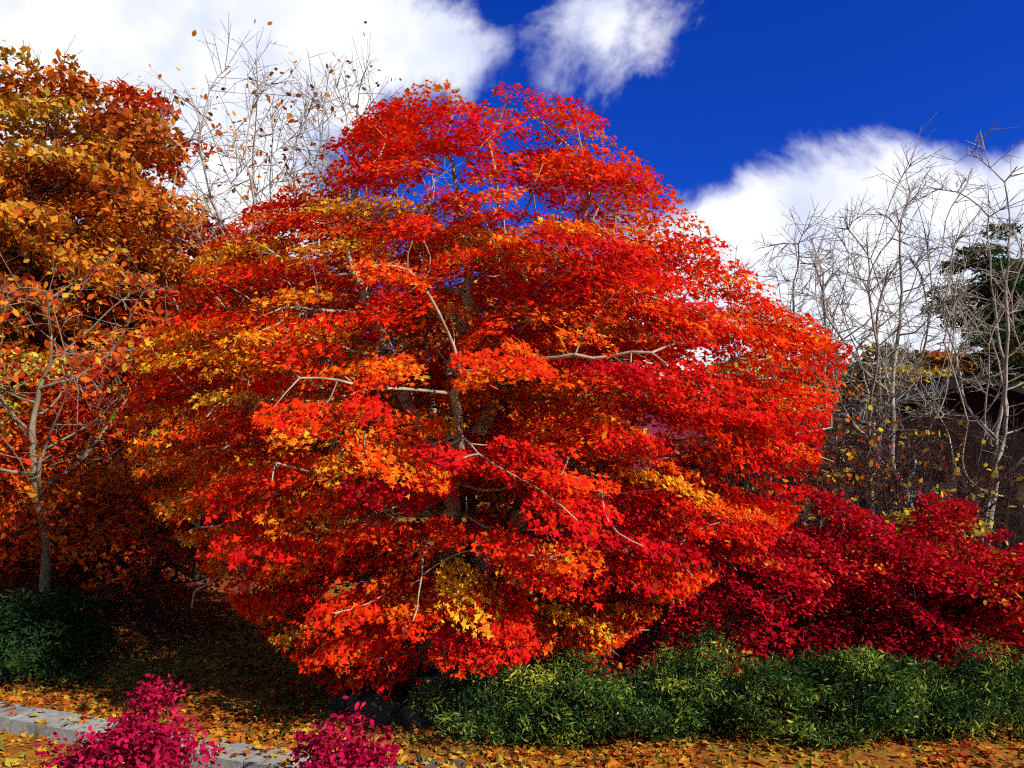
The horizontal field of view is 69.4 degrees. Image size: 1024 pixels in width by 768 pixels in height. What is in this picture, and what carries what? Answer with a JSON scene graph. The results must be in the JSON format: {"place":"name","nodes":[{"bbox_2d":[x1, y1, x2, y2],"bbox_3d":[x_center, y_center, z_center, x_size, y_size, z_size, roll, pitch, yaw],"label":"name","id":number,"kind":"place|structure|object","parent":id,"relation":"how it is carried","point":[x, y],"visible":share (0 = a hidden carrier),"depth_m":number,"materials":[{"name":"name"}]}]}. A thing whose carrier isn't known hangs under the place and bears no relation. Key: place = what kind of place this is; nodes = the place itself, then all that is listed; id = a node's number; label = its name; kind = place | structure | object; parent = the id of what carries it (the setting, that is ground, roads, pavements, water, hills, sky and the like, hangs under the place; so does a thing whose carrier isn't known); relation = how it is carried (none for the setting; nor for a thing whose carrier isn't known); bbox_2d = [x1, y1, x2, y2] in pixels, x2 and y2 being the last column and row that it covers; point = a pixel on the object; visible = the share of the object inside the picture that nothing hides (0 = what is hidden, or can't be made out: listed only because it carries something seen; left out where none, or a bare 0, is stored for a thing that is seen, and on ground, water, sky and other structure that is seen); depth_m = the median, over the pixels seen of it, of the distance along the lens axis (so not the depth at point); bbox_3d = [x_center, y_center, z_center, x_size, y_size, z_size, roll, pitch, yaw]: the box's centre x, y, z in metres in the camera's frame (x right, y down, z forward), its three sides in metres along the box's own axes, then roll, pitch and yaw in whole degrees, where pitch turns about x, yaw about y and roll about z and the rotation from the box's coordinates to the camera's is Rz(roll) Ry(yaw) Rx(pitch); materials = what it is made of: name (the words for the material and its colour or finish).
{"place":"outdoors","nodes":[
{"label":"outdoors","id":0,"kind":"place"},
{"bbox_2d":[0,518,303,671],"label":"bank ground","id":1,"kind":"structure","parent":0,"point":[145,634],"depth_m":11.26,"materials":[{"name":"brown soil"}]},
{"bbox_2d":[234,357,376,559],"bbox_3d":[-6.221,1.752,20.064,5.693,5.938,5.906,6,-9,-41],"label":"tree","id":2,"kind":"object","parent":1,"relation":"on","point":[314,447],"depth_m":19.11,"materials":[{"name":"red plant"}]},
{"bbox_2d":[327,686,366,712],"bbox_3d":[-1.620,3.239,7.540,0.505,0.245,0.434,3,-7,-24],"label":"rock","id":3,"kind":"object","parent":1,"relation":"on","point":[335,702],"visible":0.33,"depth_m":7.46,"materials":[{"name":"grey stone"}]},
{"bbox_2d":[345,684,409,723],"bbox_3d":[-1.262,3.187,7.314,0.623,0.360,0.633,-3,-7,27],"label":"rock","id":4,"kind":"object","parent":1,"relation":"on","point":[382,710],"visible":0.58,"depth_m":7.10,"materials":[{"name":"grey stone"}]},
{"bbox_2d":[398,694,441,728],"bbox_3d":[-0.892,3.181,7.160,0.416,0.317,0.544,-1,-7,6],"label":"rock","id":5,"kind":"object","parent":1,"relation":"on","point":[414,716],"visible":0.48,"depth_m":6.96,"materials":[{"name":"grey stone"}]},
{"bbox_2d":[443,691,503,722],"bbox_3d":[-0.398,3.188,7.239,0.591,0.313,0.574,-4,-8,31],"label":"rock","id":6,"kind":"object","parent":1,"relation":"on","point":[456,707],"visible":0.08,"depth_m":7.13,"materials":[{"name":"grey stone"}]},
{"bbox_2d":[238,741,543,767],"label":"curb","id":7,"kind":"structure","parent":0,"point":[433,763],"depth_m":6.07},
{"bbox_2d":[0,492,1023,767],"bbox_3d":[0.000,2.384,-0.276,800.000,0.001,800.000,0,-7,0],"label":"ground","id":8,"kind":"structure","parent":0,"point":[430,742],"depth_m":6.98,"materials":[{"name":"brown soil"}]},
{"bbox_2d":[0,265,93,407],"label":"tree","id":9,"kind":"object","parent":8,"relation":"on","point":[47,289],"visible":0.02,"depth_m":15.03,"materials":[{"name":"orange plant"}]},
{"bbox_2d":[0,583,122,686],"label":"shrub","id":10,"kind":"object","parent":8,"relation":"on","point":[22,636],"visible":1,"depth_m":8.56,"materials":[{"name":"green plant"}]},
{"bbox_2d":[0,326,129,505],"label":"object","id":11,"kind":"object","parent":8,"relation":"on","point":[36,356],"visible":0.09,"depth_m":13.06,"materials":[{"name":"orange plant"}]},
{"bbox_2d":[0,436,134,563],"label":"maple","id":12,"kind":"object","parent":8,"relation":"on","point":[25,510],"visible":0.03,"depth_m":11.79,"materials":[{"name":"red plant"}]},
{"bbox_2d":[2,299,183,475],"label":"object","id":13,"kind":"object","parent":8,"relation":"on","point":[147,313],"visible":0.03,"depth_m":15.34,"materials":[{"name":"orange plant"}]},
{"bbox_2d":[0,391,200,583],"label":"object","id":14,"kind":"object","parent":8,"relation":"on","point":[9,553],"visible":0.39,"depth_m":11.09,"materials":[{"name":"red plant"}]},
{"bbox_2d":[0,237,225,607],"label":"tree","id":15,"kind":"object","parent":8,"relation":"on","point":[33,461],"visible":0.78,"depth_m":10.32,"materials":[{"name":"orange plant"}]},
{"bbox_2d":[0,34,246,394],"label":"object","id":16,"kind":"object","parent":8,"relation":"on","point":[45,197],"visible":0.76,"depth_m":14.58,"materials":[{"name":"orange plant"}]},
{"bbox_2d":[0,74,252,340],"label":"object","id":17,"kind":"object","parent":8,"relation":"on","point":[133,95],"visible":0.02,"depth_m":20.30,"materials":[{"name":"orange plant"}]},
{"bbox_2d":[34,673,222,767],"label":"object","id":18,"kind":"object","parent":8,"relation":"on","point":[121,738],"visible":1,"depth_m":5.24,"materials":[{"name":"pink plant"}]},
{"bbox_2d":[0,460,264,618],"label":"maple","id":19,"kind":"object","parent":8,"relation":"on","point":[132,529],"visible":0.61,"depth_m":10.55,"materials":[{"name":"red plant"}]},
{"bbox_2d":[1,328,279,573],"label":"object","id":20,"kind":"object","parent":8,"relation":"on","point":[79,398],"visible":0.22,"depth_m":12.35,"materials":[{"name":"orange plant"}]},
{"bbox_2d":[64,196,310,380],"bbox_3d":[-9.174,0.024,19.346,8.779,9.227,6.852,0,-7,0],"label":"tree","id":21,"kind":"object","parent":8,"relation":"on","point":[189,252],"visible":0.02,"depth_m":18.66,"materials":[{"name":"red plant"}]},
{"bbox_2d":[0,701,389,767],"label":"kerb","id":22,"kind":"structure","parent":8,"relation":"on","point":[21,721],"depth_m":6.54,"materials":[{"name":"concrete"}]},
{"bbox_2d":[84,293,325,582],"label":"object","id":23,"kind":"object","parent":8,"relation":"on","point":[111,375],"visible":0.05,"depth_m":13.48,"materials":[{"name":"orange plant"}]},
{"bbox_2d":[95,235,340,554],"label":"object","id":24,"kind":"object","parent":8,"relation":"on","point":[170,293],"visible":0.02,"depth_m":16.23,"materials":[{"name":"orange plant"}]},
{"bbox_2d":[100,15,387,572],"bbox_3d":[-5.950,-1.986,17.447,6.550,12.779,6.543,-5,-8,35],"label":"bare tree","id":25,"kind":"object","parent":8,"relation":"on","point":[255,93],"visible":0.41,"depth_m":16.58,"materials":[{"name":"grey plant"}]},
{"bbox_2d":[176,224,377,520],"bbox_3d":[-8.260,-0.111,23.819,8.209,10.502,8.774,0,-7,0],"label":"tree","id":26,"kind":"object","parent":8,"relation":"on","point":[239,232],"depth_m":24.32,"materials":[{"name":"orange plant"}]},
{"bbox_2d":[205,21,461,527],"bbox_3d":[-4.515,-2.424,18.909,6.826,13.975,6.444,0,-7,0],"label":"bare tree","id":27,"kind":"object","parent":8,"relation":"on","point":[313,119],"visible":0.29,"depth_m":18.71,"materials":[{"name":"grey plant"}]},
{"bbox_2d":[290,696,400,767],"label":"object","id":28,"kind":"object","parent":8,"relation":"on","point":[357,753],"visible":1,"depth_m":5.09,"materials":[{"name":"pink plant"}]},
{"bbox_2d":[279,309,439,556],"bbox_3d":[-4.734,1.202,20.839,6.963,7.223,6.237,0,-7,0],"label":"tree","id":29,"kind":"object","parent":8,"relation":"on","point":[375,340],"visible":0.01,"depth_m":20.54,"materials":[{"name":"red plant"}]},
{"bbox_2d":[414,439,478,510],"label":"tree","id":30,"kind":"object","parent":8,"relation":"on","point":[464,503],"visible":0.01,"depth_m":43.38,"materials":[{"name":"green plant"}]},
{"bbox_2d":[316,219,622,549],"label":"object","id":31,"kind":"object","parent":8,"relation":"on","point":[471,504],"visible":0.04,"depth_m":16.16,"materials":[{"name":"red plant"}]},
{"bbox_2d":[403,655,557,751],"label":"hedge","id":32,"kind":"object","parent":8,"relation":"on","point":[485,695],"visible":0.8,"depth_m":6.58,"materials":[{"name":"green plant"}]},
{"bbox_2d":[120,79,855,703],"bbox_3d":[-0.325,-0.099,8.021,8.447,6.902,5.361,0,-7,0],"label":"maple","id":33,"kind":"object","parent":8,"relation":"on","point":[446,607],"visible":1,"depth_m":7.15,"materials":[{"name":"red plant"}]},
{"bbox_2d":[0,542,1023,767],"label":"fallen leaves","id":34,"kind":"object","parent":8,"relation":"on","point":[939,749],"visible":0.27,"depth_m":6.90,"materials":[{"name":"orange plant"}]},
{"bbox_2d":[496,643,633,757],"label":"hedge","id":35,"kind":"object","parent":8,"relation":"on","point":[553,706],"visible":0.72,"depth_m":6.50,"materials":[{"name":"green plant"}]},
{"bbox_2d":[465,536,669,683],"bbox_3d":[0.627,2.561,8.429,2.232,1.740,2.551,-4,-8,31],"label":"shrub","id":36,"kind":"object","parent":8,"relation":"on","point":[581,604],"visible":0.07,"depth_m":8.06,"materials":[{"name":"red plant"}]},
{"bbox_2d":[423,263,736,527],"bbox_3d":[1.143,0.788,15.149,6.380,6.725,5.507,-4,-8,34],"label":"tree","id":37,"kind":"object","parent":8,"relation":"on","point":[611,467],"visible":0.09,"depth_m":14.23,"materials":[{"name":"red plant"}]},
{"bbox_2d":[536,660,658,741],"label":"hedge","id":38,"kind":"object","parent":8,"relation":"on","point":[639,676],"visible":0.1,"depth_m":6.71,"materials":[{"name":"green plant"}]},
{"bbox_2d":[518,662,713,742],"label":"hedge","id":39,"kind":"object","parent":8,"relation":"on","point":[632,717],"visible":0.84,"depth_m":6.39,"materials":[{"name":"green plant"}]},
{"bbox_2d":[549,502,751,672],"bbox_3d":[1.552,2.393,9.111,2.507,2.227,2.452,6,-9,-43],"label":"shrub","id":40,"kind":"object","parent":8,"relation":"on","point":[724,628],"visible":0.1,"depth_m":8.55,"materials":[{"name":"red plant"}]},
{"bbox_2d":[619,642,766,744],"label":"hedge","id":41,"kind":"object","parent":8,"relation":"on","point":[681,680],"visible":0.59,"depth_m":6.69,"materials":[{"name":"green plant"}]},
{"bbox_2d":[635,622,795,732],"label":"hedge","id":42,"kind":"object","parent":8,"relation":"on","point":[703,661],"visible":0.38,"depth_m":6.94,"materials":[{"name":"green plant"}]},
{"bbox_2d":[607,511,833,685],"bbox_3d":[2.431,2.454,8.752,2.565,1.997,2.573,-2,-7,20],"label":"shrub","id":43,"kind":"object","parent":8,"relation":"on","point":[732,587],"visible":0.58,"depth_m":8.19,"materials":[{"name":"red plant"}]},
{"bbox_2d":[659,390,862,600],"bbox_3d":[4.739,2.027,13.915,3.802,4.014,3.950,0,-7,0],"label":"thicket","id":44,"kind":"object","parent":8,"relation":"on","point":[815,482],"visible":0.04,"depth_m":13.63,"materials":[{"name":"brown plant"}]},
{"bbox_2d":[700,348,841,417],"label":"tree","id":45,"kind":"object","parent":8,"relation":"on","point":[756,370],"visible":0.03,"depth_m":28.86,"materials":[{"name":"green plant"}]},
{"bbox_2d":[683,378,925,621],"bbox_3d":[4.324,1.782,11.366,3.617,3.895,3.812,0,-7,0],"label":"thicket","id":46,"kind":"object","parent":8,"relation":"on","point":[838,433],"visible":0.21,"depth_m":10.88,"materials":[{"name":"brown plant"}]},
{"bbox_2d":[714,650,902,760],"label":"hedge","id":47,"kind":"object","parent":8,"relation":"on","point":[799,690],"visible":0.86,"depth_m":6.45,"materials":[{"name":"green plant"}]},
{"bbox_2d":[700,482,931,663],"bbox_3d":[3.558,2.376,9.350,2.726,2.277,2.684,0,-7,0],"label":"shrub","id":48,"kind":"object","parent":8,"relation":"on","point":[841,504],"visible":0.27,"depth_m":8.71,"materials":[{"name":"red plant"}]},
{"bbox_2d":[803,347,871,397],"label":"tree","id":49,"kind":"object","parent":8,"relation":"on","point":[859,379],"depth_m":35.01,"materials":[{"name":"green plant"}]},
{"bbox_2d":[658,374,1023,564],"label":"hill","id":50,"kind":"structure","parent":8,"relation":"on","point":[975,400],"depth_m":17.96,"materials":[{"name":"brown plant"}]},
{"bbox_2d":[704,189,1007,537],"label":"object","id":51,"kind":"object","parent":8,"relation":"on","point":[830,278],"visible":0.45,"depth_m":14.53,"materials":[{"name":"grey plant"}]},
{"bbox_2d":[744,367,973,546],"bbox_3d":[6.108,1.841,13.484,3.791,4.249,3.940,0,-7,0],"label":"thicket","id":52,"kind":"object","parent":8,"relation":"on","point":[865,450],"visible":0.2,"depth_m":13.02,"materials":[{"name":"brown plant"}]},
{"bbox_2d":[771,638,955,751],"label":"hedge","id":53,"kind":"object","parent":8,"relation":"on","point":[891,722],"visible":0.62,"depth_m":6.48,"materials":[{"name":"green plant"}]},
{"bbox_2d":[783,352,961,404],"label":"tree","id":54,"kind":"object","parent":8,"relation":"on","point":[936,362],"visible":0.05,"depth_m":33.06,"materials":[{"name":"brown plant"}]},
{"bbox_2d":[813,342,952,401],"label":"tree","id":55,"kind":"object","parent":8,"relation":"on","point":[932,372],"visible":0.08,"depth_m":31.39,"materials":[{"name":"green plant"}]},
{"bbox_2d":[756,516,1010,672],"bbox_3d":[4.219,2.504,8.668,2.676,1.878,2.517,-6,-9,41],"label":"shrub","id":56,"kind":"object","parent":8,"relation":"on","point":[916,635],"visible":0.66,"depth_m":8.40,"materials":[{"name":"red plant"}]},
{"bbox_2d":[808,644,985,732],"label":"hedge","id":57,"kind":"object","parent":8,"relation":"on","point":[920,671],"visible":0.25,"depth_m":6.69,"materials":[{"name":"green plant"}]},
{"bbox_2d":[777,112,1023,549],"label":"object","id":58,"kind":"object","parent":8,"relation":"on","point":[996,454],"visible":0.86,"depth_m":12.90,"materials":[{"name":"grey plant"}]},
{"bbox_2d":[785,386,1023,564],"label":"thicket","id":59,"kind":"object","parent":8,"relation":"on","point":[994,474],"visible":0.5,"depth_m":10.63,"materials":[{"name":"brown plant"}]},
{"bbox_2d":[838,507,1003,652],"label":"yellow shrub","id":60,"kind":"object","parent":8,"relation":"on","point":[984,531],"visible":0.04,"depth_m":10.03,"materials":[{"name":"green plant"}]},
{"bbox_2d":[873,348,999,385],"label":"tree","id":61,"kind":"object","parent":8,"relation":"on","point":[942,354],"visible":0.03,"depth_m":34.49,"materials":[{"name":"orange plant"}]},
{"bbox_2d":[855,490,1018,671],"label":"shrub","id":62,"kind":"object","parent":8,"relation":"on","point":[924,529],"visible":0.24,"depth_m":9.17,"materials":[{"name":"red plant"}]},
{"bbox_2d":[868,396,1023,615],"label":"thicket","id":63,"kind":"object","parent":8,"relation":"on","point":[1011,482],"visible":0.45,"depth_m":11.76,"materials":[{"name":"brown plant"}]},
{"bbox_2d":[882,655,1023,743],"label":"hedge","id":64,"kind":"object","parent":8,"relation":"on","point":[950,719],"visible":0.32,"depth_m":6.50,"materials":[{"name":"green plant"}]},
{"bbox_2d":[885,526,1023,674],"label":"shrub","id":65,"kind":"object","parent":8,"relation":"on","point":[1005,609],"visible":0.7,"depth_m":8.13,"materials":[{"name":"red plant"}]},
{"bbox_2d":[899,655,1023,739],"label":"hedge","id":66,"kind":"object","parent":8,"relation":"on","point":[998,704],"visible":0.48,"depth_m":6.61,"materials":[{"name":"green plant"}]},
{"bbox_2d":[919,219,1023,383],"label":"pine","id":67,"kind":"object","parent":8,"relation":"on","point":[985,290],"visible":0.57,"depth_m":29.84,"materials":[{"name":"green plant"}]},
{"bbox_2d":[921,628,1023,736],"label":"hedge","id":68,"kind":"object","parent":8,"relation":"on","point":[971,661],"visible":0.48,"depth_m":6.93,"materials":[{"name":"green plant"}]},
{"bbox_2d":[953,349,1021,377],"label":"tree","id":69,"kind":"object","parent":8,"relation":"on","point":[978,371],"depth_m":31.39,"materials":[{"name":"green plant"}]},
{"bbox_2d":[955,330,1023,387],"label":"tree","id":70,"kind":"object","parent":8,"relation":"on","point":[1013,347],"visible":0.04,"depth_m":30.64,"materials":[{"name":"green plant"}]},
{"bbox_2d":[0,0,1023,401],"label":"sky","id":71,"kind":"structure","parent":0,"point":[745,108],"materials":[{"name":"blue"}]},
{"bbox_2d":[549,404,736,536],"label":"tree","id":72,"kind":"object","parent":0,"point":[651,429],"depth_m":27.08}
]}

